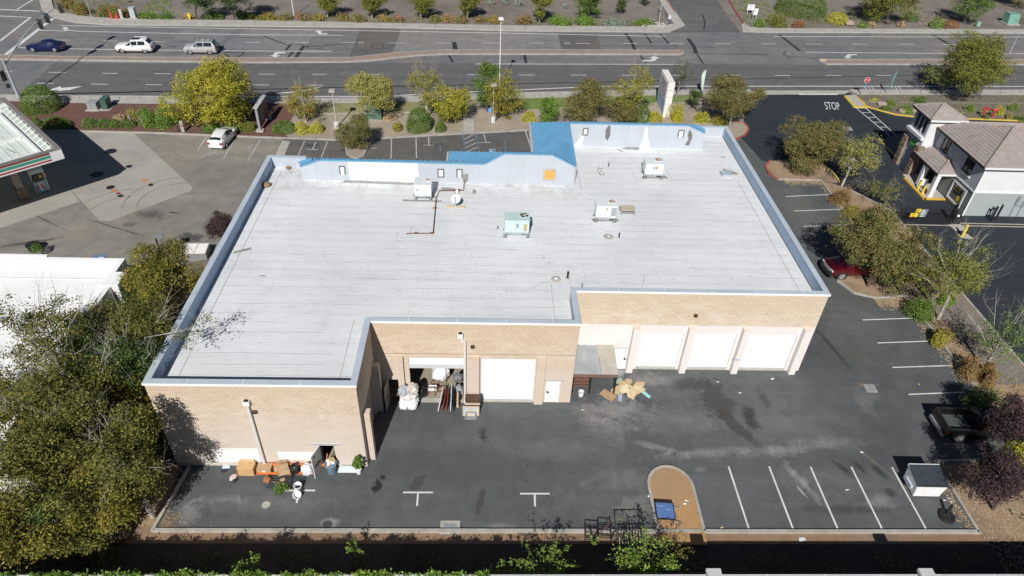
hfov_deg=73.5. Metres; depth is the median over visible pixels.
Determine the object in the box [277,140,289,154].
drain gutter
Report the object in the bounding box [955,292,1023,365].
tree
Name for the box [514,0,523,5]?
shrub
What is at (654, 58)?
lane markings
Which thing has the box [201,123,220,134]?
shrub
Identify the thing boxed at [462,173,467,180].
disconnect box
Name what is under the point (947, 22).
shrub
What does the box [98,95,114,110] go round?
utility cabinet
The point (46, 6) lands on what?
pavement
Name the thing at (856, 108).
crosswalk paint
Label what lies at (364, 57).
median
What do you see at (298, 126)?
shrub
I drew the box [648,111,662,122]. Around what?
shrub
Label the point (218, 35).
road patch
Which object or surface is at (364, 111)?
ground cover
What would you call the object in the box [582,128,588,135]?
window frame
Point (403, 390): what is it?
plastic bag
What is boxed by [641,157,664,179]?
rooftop unit
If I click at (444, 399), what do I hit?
framed panel
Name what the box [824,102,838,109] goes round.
stop pavement lettering
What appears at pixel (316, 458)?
door
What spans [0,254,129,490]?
white flat roof store
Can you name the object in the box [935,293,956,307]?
shrub
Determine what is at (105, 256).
accessible bay paint
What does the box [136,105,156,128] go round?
shrub
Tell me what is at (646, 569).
arching shrub
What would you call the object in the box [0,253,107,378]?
tree
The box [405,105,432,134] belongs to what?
shrub
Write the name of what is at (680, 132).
window frame
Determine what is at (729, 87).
tree
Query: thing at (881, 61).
median
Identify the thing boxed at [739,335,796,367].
roll up door
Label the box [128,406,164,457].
tree
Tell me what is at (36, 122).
shrub
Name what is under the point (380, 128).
planting bed
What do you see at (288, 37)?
road patch
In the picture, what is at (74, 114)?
mulch bed
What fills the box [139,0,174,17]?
ground cover
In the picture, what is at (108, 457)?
tree
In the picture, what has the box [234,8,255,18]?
shrub
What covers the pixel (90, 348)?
tree
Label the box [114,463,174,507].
tree
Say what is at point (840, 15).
shrub
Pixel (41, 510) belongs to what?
tree
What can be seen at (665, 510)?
blue folding table
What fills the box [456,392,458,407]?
wicker mirror
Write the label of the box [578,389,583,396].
bucket
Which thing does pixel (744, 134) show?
red kerb
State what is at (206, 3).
tree
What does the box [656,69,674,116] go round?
monument sign
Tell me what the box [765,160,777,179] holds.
red kerb
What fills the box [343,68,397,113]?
tree
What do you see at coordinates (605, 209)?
rooftop unit
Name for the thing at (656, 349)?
roll up door
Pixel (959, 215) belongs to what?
gate operator
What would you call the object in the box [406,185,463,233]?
gas pipe
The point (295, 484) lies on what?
bucket
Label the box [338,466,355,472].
white panel stack
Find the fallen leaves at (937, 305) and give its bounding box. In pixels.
[829,179,1022,382]
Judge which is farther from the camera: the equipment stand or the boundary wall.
the equipment stand
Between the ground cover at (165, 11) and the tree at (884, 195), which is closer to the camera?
the tree at (884, 195)
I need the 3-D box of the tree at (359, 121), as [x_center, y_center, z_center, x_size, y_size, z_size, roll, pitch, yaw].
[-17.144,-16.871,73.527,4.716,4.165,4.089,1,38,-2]
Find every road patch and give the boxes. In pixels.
[173,29,234,42]
[221,29,319,48]
[349,28,400,56]
[394,30,560,51]
[558,33,600,48]
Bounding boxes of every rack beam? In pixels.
[256,472,313,474]
[267,462,323,465]
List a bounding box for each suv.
[115,37,156,53]
[183,38,219,54]
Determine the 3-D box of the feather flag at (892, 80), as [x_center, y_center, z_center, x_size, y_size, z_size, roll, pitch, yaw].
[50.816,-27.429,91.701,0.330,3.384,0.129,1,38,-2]
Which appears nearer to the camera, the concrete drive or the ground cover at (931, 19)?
the concrete drive
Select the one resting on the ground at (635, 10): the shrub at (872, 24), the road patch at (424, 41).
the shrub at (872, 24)
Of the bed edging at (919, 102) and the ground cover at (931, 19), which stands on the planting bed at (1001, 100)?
the bed edging at (919, 102)
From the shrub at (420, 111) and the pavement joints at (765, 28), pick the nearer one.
the shrub at (420, 111)
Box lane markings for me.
[0,0,1023,96]
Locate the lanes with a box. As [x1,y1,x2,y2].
[20,63,1023,97]
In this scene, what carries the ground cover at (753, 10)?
on the ground at (635, 10)
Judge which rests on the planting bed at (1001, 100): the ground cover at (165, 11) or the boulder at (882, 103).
the boulder at (882, 103)
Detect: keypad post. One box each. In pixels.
[1008,196,1021,216]
[1015,201,1023,216]
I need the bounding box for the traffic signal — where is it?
[0,4,64,96]
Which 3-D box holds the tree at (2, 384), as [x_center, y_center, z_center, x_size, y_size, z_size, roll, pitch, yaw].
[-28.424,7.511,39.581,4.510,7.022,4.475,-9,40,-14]
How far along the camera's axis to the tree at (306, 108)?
78.05 m
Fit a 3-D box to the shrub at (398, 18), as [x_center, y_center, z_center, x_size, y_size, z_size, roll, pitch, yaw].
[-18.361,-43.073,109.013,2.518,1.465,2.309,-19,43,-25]
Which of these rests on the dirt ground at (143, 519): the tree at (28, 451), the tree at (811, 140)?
the tree at (28, 451)
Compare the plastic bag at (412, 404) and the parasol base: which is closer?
the parasol base
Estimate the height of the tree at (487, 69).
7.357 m
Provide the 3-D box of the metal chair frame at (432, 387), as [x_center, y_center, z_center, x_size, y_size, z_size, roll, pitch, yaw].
[-5.211,6.897,46.765,1.090,0.865,0.540,1,38,-2]
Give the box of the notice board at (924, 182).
[921,179,928,187]
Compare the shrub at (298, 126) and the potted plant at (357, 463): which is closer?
the potted plant at (357, 463)
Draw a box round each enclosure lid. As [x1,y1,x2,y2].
[184,243,198,259]
[194,243,210,259]
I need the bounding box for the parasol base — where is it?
[938,504,954,523]
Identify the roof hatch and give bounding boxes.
[720,171,732,176]
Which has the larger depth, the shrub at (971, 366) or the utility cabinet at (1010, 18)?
the utility cabinet at (1010, 18)
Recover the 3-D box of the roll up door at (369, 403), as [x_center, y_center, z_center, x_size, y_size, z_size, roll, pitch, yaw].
[-8.999,7.758,43.075,0.040,3.900,3.000,1,38,-2]
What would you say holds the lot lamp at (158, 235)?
on the forecourt
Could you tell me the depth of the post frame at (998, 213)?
66.97 m
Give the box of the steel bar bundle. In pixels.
[265,474,305,488]
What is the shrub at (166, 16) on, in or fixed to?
on the ground at (635, 10)
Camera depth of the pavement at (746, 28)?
114.41 m
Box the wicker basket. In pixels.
[465,394,480,410]
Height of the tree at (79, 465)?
6.889 m
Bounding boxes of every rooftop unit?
[413,176,432,200]
[503,212,529,237]
[593,198,617,222]
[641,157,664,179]
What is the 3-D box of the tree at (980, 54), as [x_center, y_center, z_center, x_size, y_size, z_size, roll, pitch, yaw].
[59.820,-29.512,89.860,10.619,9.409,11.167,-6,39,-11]
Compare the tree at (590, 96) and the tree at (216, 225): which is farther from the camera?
the tree at (590, 96)
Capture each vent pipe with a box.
[551,276,560,281]
[603,234,613,238]
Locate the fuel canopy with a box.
[0,97,64,176]
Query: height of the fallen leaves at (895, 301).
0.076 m
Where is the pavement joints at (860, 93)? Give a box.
[19,90,1020,100]
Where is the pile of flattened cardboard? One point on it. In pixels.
(624, 386)
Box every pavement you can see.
[0,89,749,103]
[39,0,684,32]
[659,0,684,24]
[741,23,1023,33]
[850,90,1023,94]
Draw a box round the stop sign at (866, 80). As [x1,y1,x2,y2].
[861,77,869,95]
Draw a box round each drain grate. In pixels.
[440,521,459,533]
[863,384,877,391]
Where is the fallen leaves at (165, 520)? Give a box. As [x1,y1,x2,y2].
[160,507,211,527]
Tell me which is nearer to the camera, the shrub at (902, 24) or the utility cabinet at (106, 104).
the utility cabinet at (106, 104)
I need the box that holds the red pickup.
[820,251,891,279]
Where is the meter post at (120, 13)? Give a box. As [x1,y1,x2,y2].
[118,9,123,18]
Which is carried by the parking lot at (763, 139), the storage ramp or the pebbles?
the storage ramp
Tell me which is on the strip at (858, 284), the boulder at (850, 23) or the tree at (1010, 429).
the tree at (1010, 429)
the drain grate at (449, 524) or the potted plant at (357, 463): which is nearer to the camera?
the drain grate at (449, 524)
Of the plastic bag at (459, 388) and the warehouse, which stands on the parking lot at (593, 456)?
the warehouse
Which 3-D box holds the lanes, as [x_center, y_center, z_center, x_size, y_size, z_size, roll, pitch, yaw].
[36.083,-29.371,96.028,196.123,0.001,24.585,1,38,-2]
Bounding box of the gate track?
[904,223,1023,226]
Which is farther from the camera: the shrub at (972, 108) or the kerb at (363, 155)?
the shrub at (972, 108)
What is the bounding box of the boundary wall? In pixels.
[7,568,1023,575]
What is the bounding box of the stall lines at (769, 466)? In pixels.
[286,194,962,528]
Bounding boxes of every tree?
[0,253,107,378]
[0,324,124,444]
[0,361,50,429]
[0,410,99,536]
[0,481,66,575]
[14,465,106,540]
[33,419,130,500]
[33,521,116,565]
[48,305,123,387]
[55,267,189,369]
[58,471,156,538]
[63,398,174,518]
[81,359,165,455]
[85,318,178,443]
[111,277,182,327]
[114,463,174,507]
[117,235,206,323]
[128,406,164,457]
[144,301,221,351]
[156,54,257,129]
[181,0,214,19]
[203,210,232,241]
[213,0,253,19]
[279,64,323,121]
[314,0,344,17]
[332,111,371,148]
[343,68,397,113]
[360,0,388,17]
[404,56,444,118]
[408,0,436,18]
[432,79,474,123]
[457,0,483,17]
[470,57,501,111]
[481,66,526,118]
[529,0,554,22]
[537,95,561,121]
[559,76,611,121]
[571,0,603,14]
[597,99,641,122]
[608,59,656,109]
[614,0,627,12]
[670,53,692,96]
[688,87,704,109]
[702,71,768,125]
[779,113,849,175]
[824,199,906,287]
[835,133,884,185]
[850,170,919,204]
[860,0,923,22]
[867,222,945,296]
[905,217,1012,319]
[920,28,1019,98]
[949,0,995,22]
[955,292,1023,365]
[958,440,1023,510]
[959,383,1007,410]
[983,390,1023,459]
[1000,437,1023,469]
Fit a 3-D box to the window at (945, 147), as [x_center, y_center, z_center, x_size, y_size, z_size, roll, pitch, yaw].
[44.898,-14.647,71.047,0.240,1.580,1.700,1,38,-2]
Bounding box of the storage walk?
[880,133,930,183]
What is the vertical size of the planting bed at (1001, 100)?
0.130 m
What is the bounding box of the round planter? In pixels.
[25,241,39,252]
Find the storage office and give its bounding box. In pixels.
[892,102,1023,216]
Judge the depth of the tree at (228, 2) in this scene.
103.06 m
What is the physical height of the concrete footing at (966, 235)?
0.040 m
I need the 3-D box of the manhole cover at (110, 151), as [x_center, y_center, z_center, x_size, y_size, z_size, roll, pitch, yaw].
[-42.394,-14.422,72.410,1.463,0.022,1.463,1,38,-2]
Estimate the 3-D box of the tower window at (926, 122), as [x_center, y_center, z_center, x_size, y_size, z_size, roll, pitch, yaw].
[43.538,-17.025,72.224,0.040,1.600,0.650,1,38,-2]
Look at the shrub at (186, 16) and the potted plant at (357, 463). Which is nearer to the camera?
the potted plant at (357, 463)
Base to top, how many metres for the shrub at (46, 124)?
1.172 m
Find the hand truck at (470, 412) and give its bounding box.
[462,406,478,419]
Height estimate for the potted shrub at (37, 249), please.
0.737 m
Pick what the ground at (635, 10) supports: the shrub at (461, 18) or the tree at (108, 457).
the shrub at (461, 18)
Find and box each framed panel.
[442,387,446,410]
[450,384,451,410]
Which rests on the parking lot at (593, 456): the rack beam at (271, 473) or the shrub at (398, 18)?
the rack beam at (271, 473)
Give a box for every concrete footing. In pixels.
[948,224,967,230]
[959,233,972,238]
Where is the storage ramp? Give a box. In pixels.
[845,95,863,105]
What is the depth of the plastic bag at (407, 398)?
45.08 m
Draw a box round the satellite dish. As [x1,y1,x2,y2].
[446,194,464,207]
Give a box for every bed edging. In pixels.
[295,111,433,113]
[886,102,947,102]
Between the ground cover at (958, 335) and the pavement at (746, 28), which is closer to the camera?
the ground cover at (958, 335)
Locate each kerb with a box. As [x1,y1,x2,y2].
[0,49,684,62]
[30,122,734,158]
[151,178,1023,533]
[647,465,705,530]
[666,0,743,23]
[735,122,748,138]
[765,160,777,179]
[816,138,894,184]
[820,59,1023,64]
[843,96,1023,121]
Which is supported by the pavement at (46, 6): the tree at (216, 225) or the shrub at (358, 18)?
the shrub at (358, 18)
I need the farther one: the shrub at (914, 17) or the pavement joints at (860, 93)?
the shrub at (914, 17)
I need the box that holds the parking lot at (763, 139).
[742,93,1023,362]
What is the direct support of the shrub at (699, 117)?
on the planting bed at (380, 128)
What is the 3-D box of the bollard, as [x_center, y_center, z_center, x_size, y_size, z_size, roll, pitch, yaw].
[42.916,-5.426,64.963,0.260,1.319,0.254,1,38,-2]
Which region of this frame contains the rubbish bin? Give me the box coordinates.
[324,457,336,474]
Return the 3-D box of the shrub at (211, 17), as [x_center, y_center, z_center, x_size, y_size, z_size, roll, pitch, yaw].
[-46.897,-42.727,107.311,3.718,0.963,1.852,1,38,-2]
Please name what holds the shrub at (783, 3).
on the ground at (635, 10)
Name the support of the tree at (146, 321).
on the dirt ground at (143, 519)
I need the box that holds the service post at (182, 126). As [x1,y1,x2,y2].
[177,121,185,131]
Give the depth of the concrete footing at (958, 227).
66.61 m
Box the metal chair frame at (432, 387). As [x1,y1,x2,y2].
[427,382,443,396]
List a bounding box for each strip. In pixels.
[822,180,1023,445]
[926,297,1023,384]
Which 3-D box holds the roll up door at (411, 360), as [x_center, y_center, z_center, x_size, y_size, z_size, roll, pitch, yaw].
[-4.903,4.792,44.463,3.520,0.960,0.080,1,38,-2]
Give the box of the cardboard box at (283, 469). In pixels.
[276,459,289,475]
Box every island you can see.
[650,467,707,545]
[767,159,837,182]
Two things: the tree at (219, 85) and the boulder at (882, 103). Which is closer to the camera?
the tree at (219, 85)
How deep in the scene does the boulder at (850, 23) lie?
116.36 m
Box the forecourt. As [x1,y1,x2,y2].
[0,133,282,271]
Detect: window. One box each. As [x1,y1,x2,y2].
[914,113,920,126]
[917,116,924,130]
[921,119,928,133]
[937,138,951,156]
[946,179,966,208]
[959,157,975,177]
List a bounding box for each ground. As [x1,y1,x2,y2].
[1,279,1023,540]
[39,0,1023,287]
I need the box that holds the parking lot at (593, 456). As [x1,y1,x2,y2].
[157,138,1010,528]
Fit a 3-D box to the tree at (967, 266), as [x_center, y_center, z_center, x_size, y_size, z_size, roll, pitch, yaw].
[34.576,-1.492,52.321,9.122,9.978,6.103,-23,45,-29]
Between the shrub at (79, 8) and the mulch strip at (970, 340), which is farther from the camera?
the shrub at (79, 8)
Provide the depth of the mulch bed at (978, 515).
41.22 m
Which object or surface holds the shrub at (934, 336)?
on the strip at (858, 284)
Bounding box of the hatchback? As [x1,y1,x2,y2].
[207,126,236,148]
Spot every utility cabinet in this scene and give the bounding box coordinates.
[85,99,100,111]
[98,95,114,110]
[128,6,138,18]
[365,101,381,119]
[999,11,1020,25]
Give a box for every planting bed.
[282,94,743,156]
[692,123,746,137]
[857,95,1023,119]
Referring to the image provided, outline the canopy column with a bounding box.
[9,173,30,200]
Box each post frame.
[989,206,998,221]
[993,204,1003,222]
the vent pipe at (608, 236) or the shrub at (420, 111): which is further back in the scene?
the shrub at (420, 111)
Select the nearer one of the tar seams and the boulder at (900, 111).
the boulder at (900, 111)
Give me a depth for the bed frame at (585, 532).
38.72 m
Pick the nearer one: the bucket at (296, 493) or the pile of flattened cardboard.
the bucket at (296, 493)
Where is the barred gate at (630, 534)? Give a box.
[615,516,645,552]
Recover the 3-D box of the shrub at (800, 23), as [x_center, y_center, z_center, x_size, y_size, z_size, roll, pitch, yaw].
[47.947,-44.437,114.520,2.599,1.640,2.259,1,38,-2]
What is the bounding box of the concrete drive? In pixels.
[0,190,79,227]
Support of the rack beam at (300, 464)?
attached to the warehouse
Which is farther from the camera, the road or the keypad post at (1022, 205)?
the road
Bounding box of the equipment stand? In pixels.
[619,205,635,215]
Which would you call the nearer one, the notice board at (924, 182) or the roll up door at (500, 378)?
the roll up door at (500, 378)
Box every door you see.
[310,446,323,478]
[365,380,374,422]
[384,380,390,410]
[409,358,462,363]
[481,359,535,398]
[545,382,559,401]
[615,349,627,367]
[636,333,682,366]
[687,334,735,366]
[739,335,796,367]
[926,169,942,188]
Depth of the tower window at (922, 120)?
72.86 m
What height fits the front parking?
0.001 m
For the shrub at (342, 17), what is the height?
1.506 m
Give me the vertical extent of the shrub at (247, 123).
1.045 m
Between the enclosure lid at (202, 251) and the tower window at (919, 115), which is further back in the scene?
the tower window at (919, 115)
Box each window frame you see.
[339,166,345,174]
[437,169,443,177]
[456,169,462,177]
[543,169,555,180]
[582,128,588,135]
[677,130,684,137]
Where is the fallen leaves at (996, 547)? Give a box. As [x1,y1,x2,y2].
[942,462,1023,573]
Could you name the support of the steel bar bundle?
on the parking lot at (593, 456)
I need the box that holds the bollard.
[961,224,969,236]
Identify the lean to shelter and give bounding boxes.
[571,345,617,393]
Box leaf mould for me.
[0,541,1023,574]
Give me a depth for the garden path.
81.09 m
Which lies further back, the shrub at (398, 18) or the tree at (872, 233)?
the shrub at (398, 18)
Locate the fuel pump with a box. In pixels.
[25,166,50,193]
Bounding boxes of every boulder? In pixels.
[845,20,854,25]
[877,101,886,106]
[897,108,906,113]
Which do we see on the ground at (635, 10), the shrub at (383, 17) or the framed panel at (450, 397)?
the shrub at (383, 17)
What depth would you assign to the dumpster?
41.57 m
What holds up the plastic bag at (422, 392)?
on the warehouse
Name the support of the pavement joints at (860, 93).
on the pavement at (86, 98)
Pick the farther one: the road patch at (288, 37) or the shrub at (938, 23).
the shrub at (938, 23)
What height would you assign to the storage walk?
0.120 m
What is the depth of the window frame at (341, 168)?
56.41 m
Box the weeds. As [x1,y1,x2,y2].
[121,549,1022,574]
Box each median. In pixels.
[0,50,683,60]
[823,59,1023,64]
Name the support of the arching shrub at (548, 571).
on the leaf mould
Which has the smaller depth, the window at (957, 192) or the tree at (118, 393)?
the tree at (118, 393)
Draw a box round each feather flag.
[701,69,706,91]
[888,71,897,91]
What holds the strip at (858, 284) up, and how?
on the parking lot at (593, 456)
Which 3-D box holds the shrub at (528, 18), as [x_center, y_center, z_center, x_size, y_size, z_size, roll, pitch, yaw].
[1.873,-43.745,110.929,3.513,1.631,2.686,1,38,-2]
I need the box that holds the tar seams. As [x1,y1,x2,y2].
[172,14,951,62]
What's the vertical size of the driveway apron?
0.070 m
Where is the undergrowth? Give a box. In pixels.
[0,305,183,574]
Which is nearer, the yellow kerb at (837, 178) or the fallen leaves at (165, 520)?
the fallen leaves at (165, 520)
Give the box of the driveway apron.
[747,90,849,94]
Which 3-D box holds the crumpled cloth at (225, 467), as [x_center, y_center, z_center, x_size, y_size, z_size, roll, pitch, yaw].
[-17.377,10.931,41.639,0.494,0.188,0.622,-4,39,-8]
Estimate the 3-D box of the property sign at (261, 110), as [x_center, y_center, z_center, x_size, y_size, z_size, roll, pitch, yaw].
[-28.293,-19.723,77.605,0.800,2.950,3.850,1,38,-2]
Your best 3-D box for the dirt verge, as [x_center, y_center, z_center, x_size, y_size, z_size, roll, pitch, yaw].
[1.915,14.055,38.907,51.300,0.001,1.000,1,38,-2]
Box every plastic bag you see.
[288,463,300,474]
[301,463,312,475]
[398,384,407,396]
[399,400,407,409]
[403,393,410,401]
[407,382,418,394]
[407,399,417,409]
[410,393,417,399]
[418,384,425,398]
[432,368,449,381]
[453,372,463,382]
[454,384,463,395]
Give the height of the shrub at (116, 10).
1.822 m
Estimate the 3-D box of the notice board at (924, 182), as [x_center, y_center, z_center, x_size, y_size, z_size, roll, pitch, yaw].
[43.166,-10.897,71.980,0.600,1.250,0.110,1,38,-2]
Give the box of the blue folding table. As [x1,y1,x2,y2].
[654,501,680,522]
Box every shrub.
[18,84,63,115]
[30,243,43,253]
[32,117,42,126]
[40,116,72,130]
[56,0,77,9]
[70,0,90,15]
[81,117,97,128]
[96,117,111,128]
[97,2,114,16]
[108,3,129,17]
[110,118,123,128]
[112,113,125,120]
[120,119,135,128]
[126,107,136,118]
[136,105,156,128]
[138,10,156,18]
[152,99,181,129]
[155,13,173,18]
[181,12,194,18]
[201,12,223,19]
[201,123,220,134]
[226,122,239,131]
[232,551,260,573]
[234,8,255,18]
[238,121,255,132]
[255,11,275,20]
[272,120,296,134]
[277,12,291,20]
[294,121,309,135]
[295,12,311,20]
[308,121,324,134]
[312,10,326,20]
[335,10,349,20]
[345,536,363,561]
[349,12,366,22]
[375,12,392,21]
[382,113,398,121]
[390,13,404,22]
[392,121,402,131]
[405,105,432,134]
[427,13,441,22]
[435,120,445,132]
[442,13,457,22]
[456,14,467,23]
[472,15,486,22]
[481,558,526,573]
[485,0,494,4]
[486,14,501,23]
[501,0,509,4]
[510,540,579,573]
[513,14,532,24]
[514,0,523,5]
[521,110,535,122]
[545,12,572,26]
[574,13,600,25]
[588,532,599,546]
[601,16,627,25]
[605,526,687,573]
[634,16,656,25]
[637,104,649,122]
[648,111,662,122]
[648,529,693,562]
[665,101,683,123]
[693,110,710,124]
[709,113,727,125]
[754,18,765,26]
[765,8,788,27]
[774,0,827,19]
[791,17,805,27]
[825,11,848,24]
[826,184,853,207]
[842,203,861,218]
[858,20,866,27]
[867,21,876,27]
[868,96,878,101]
[878,104,892,110]
[887,98,896,106]
[897,20,905,27]
[900,102,912,114]
[901,284,937,322]
[903,12,918,21]
[911,95,926,103]
[928,327,955,349]
[929,17,944,28]
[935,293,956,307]
[941,19,959,28]
[955,351,982,382]
[963,102,974,112]
[978,359,998,390]
[993,104,1005,115]
[1006,112,1013,119]
[1007,103,1019,110]
[1013,115,1023,122]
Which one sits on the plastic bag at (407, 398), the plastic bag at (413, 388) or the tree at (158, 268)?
the plastic bag at (413, 388)
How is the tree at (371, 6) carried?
on the ground at (635, 10)
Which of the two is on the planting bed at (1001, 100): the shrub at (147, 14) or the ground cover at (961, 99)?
the ground cover at (961, 99)
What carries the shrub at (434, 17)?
on the ground at (635, 10)
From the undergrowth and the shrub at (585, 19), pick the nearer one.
the undergrowth
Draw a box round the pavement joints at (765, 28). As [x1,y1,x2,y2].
[74,21,1005,31]
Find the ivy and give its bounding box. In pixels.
[0,567,489,575]
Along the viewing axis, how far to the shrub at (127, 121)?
76.45 m
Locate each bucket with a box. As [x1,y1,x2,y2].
[292,490,300,498]
[293,482,301,490]
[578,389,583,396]
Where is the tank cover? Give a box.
[105,185,115,189]
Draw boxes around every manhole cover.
[89,171,104,177]
[103,148,117,154]
[261,501,270,508]
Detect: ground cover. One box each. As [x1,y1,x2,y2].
[55,0,129,16]
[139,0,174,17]
[250,14,506,23]
[300,101,449,116]
[515,17,656,25]
[593,94,697,113]
[732,0,781,26]
[786,5,867,25]
[863,240,1023,394]
[868,94,1023,116]
[916,13,949,25]
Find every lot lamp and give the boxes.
[154,232,162,244]
[329,88,338,128]
[490,83,496,122]
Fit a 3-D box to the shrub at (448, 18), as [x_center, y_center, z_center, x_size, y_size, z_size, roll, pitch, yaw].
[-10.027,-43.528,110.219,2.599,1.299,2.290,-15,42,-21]
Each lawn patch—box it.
[310,101,448,112]
[504,95,692,109]
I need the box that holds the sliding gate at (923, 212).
[895,208,959,223]
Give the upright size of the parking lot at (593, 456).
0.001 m
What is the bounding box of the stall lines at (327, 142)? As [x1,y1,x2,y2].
[197,131,529,159]
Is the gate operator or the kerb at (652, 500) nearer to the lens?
the kerb at (652, 500)
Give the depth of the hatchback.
73.49 m
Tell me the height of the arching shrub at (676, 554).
2.117 m
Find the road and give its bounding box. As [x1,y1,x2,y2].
[0,0,1023,93]
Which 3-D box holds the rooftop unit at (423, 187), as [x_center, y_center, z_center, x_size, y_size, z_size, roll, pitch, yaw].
[-7.137,-7.994,55.020,1.520,1.500,1.420,1,38,-2]
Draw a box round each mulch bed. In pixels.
[7,101,295,136]
[938,462,1023,538]
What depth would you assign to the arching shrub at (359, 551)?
36.28 m
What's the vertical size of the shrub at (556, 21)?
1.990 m
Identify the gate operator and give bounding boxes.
[947,204,962,223]
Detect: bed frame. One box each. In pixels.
[584,524,598,541]
[596,521,611,539]
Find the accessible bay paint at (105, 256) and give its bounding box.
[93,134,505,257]
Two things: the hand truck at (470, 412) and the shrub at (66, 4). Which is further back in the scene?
the shrub at (66, 4)
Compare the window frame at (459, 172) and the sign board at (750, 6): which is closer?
the window frame at (459, 172)
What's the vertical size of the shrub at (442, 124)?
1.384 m
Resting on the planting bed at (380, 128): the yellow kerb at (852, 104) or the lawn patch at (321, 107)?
the lawn patch at (321, 107)
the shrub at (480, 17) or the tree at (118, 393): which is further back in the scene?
the shrub at (480, 17)
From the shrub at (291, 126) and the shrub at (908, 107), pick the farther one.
the shrub at (908, 107)
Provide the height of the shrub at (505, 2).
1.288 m
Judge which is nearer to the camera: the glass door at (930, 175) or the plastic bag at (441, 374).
the plastic bag at (441, 374)
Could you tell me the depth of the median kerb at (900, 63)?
102.21 m
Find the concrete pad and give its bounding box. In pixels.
[0,130,192,220]
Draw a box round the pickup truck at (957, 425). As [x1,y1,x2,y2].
[929,405,1023,442]
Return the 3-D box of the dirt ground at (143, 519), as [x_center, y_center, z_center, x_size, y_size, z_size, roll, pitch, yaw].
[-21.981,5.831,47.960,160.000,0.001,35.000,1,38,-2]
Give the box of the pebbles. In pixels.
[642,19,671,28]
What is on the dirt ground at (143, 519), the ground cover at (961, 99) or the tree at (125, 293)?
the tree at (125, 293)
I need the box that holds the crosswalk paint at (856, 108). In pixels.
[799,94,895,135]
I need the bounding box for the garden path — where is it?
[463,106,473,131]
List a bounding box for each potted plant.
[263,475,290,495]
[351,455,363,474]
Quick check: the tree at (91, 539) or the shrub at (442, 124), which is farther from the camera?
the shrub at (442, 124)
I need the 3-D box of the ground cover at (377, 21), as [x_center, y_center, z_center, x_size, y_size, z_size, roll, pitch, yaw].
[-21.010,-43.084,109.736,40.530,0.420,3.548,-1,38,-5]
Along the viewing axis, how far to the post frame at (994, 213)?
67.26 m
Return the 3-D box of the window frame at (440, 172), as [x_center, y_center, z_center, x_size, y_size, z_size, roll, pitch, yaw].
[-5.891,-9.506,56.771,0.560,0.800,0.050,1,38,-2]
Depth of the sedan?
93.39 m
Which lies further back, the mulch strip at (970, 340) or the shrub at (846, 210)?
the shrub at (846, 210)
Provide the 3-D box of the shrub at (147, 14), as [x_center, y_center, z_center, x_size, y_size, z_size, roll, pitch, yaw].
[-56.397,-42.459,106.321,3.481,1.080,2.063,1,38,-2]
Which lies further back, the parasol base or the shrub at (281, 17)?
the shrub at (281, 17)
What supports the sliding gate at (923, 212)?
on the parking lot at (763, 139)
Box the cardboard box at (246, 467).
[236,459,256,475]
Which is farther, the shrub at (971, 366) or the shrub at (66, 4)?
the shrub at (66, 4)
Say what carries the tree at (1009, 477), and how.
on the mulch bed at (978, 515)
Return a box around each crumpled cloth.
[221,464,229,471]
[229,474,237,482]
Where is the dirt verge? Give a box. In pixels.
[87,527,989,543]
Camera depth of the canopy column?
63.67 m
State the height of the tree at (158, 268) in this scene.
8.686 m
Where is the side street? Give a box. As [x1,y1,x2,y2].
[664,0,739,31]
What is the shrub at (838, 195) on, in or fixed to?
on the strip at (858, 284)
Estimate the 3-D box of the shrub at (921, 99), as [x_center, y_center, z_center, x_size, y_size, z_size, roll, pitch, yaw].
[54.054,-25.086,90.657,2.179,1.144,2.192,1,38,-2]
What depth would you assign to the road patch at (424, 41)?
103.83 m
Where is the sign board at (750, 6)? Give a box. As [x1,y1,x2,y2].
[747,4,754,11]
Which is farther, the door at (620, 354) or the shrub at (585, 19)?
the shrub at (585, 19)
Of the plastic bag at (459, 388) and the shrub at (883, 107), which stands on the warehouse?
the plastic bag at (459, 388)
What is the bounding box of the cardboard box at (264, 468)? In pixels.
[256,463,273,472]
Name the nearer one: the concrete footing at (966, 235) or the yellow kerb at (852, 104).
the concrete footing at (966, 235)
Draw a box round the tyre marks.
[64,176,200,230]
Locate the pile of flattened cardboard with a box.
[611,378,645,399]
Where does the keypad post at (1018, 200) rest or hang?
on the parking lot at (763, 139)
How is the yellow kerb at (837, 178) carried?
on the parking lot at (763, 139)
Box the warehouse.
[141,121,830,478]
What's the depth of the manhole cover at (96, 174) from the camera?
68.54 m
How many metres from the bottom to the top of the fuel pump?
2.300 m
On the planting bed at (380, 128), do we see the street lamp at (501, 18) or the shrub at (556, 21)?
the street lamp at (501, 18)
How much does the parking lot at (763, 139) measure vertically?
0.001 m
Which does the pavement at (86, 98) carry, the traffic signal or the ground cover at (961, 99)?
the traffic signal
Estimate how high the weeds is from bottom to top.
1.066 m
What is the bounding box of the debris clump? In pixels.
[262,181,270,186]
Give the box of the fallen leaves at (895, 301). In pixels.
[784,180,972,528]
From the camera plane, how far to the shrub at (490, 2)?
118.30 m
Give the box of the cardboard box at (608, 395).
[599,389,616,401]
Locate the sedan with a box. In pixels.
[26,38,65,52]
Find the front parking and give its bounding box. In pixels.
[280,131,533,160]
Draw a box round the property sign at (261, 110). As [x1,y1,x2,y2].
[253,95,271,132]
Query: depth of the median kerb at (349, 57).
95.64 m
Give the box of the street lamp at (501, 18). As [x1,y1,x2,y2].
[499,17,503,84]
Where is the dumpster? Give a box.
[903,463,948,495]
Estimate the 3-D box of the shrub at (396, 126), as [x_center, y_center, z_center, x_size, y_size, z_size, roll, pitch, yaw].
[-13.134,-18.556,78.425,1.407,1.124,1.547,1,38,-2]

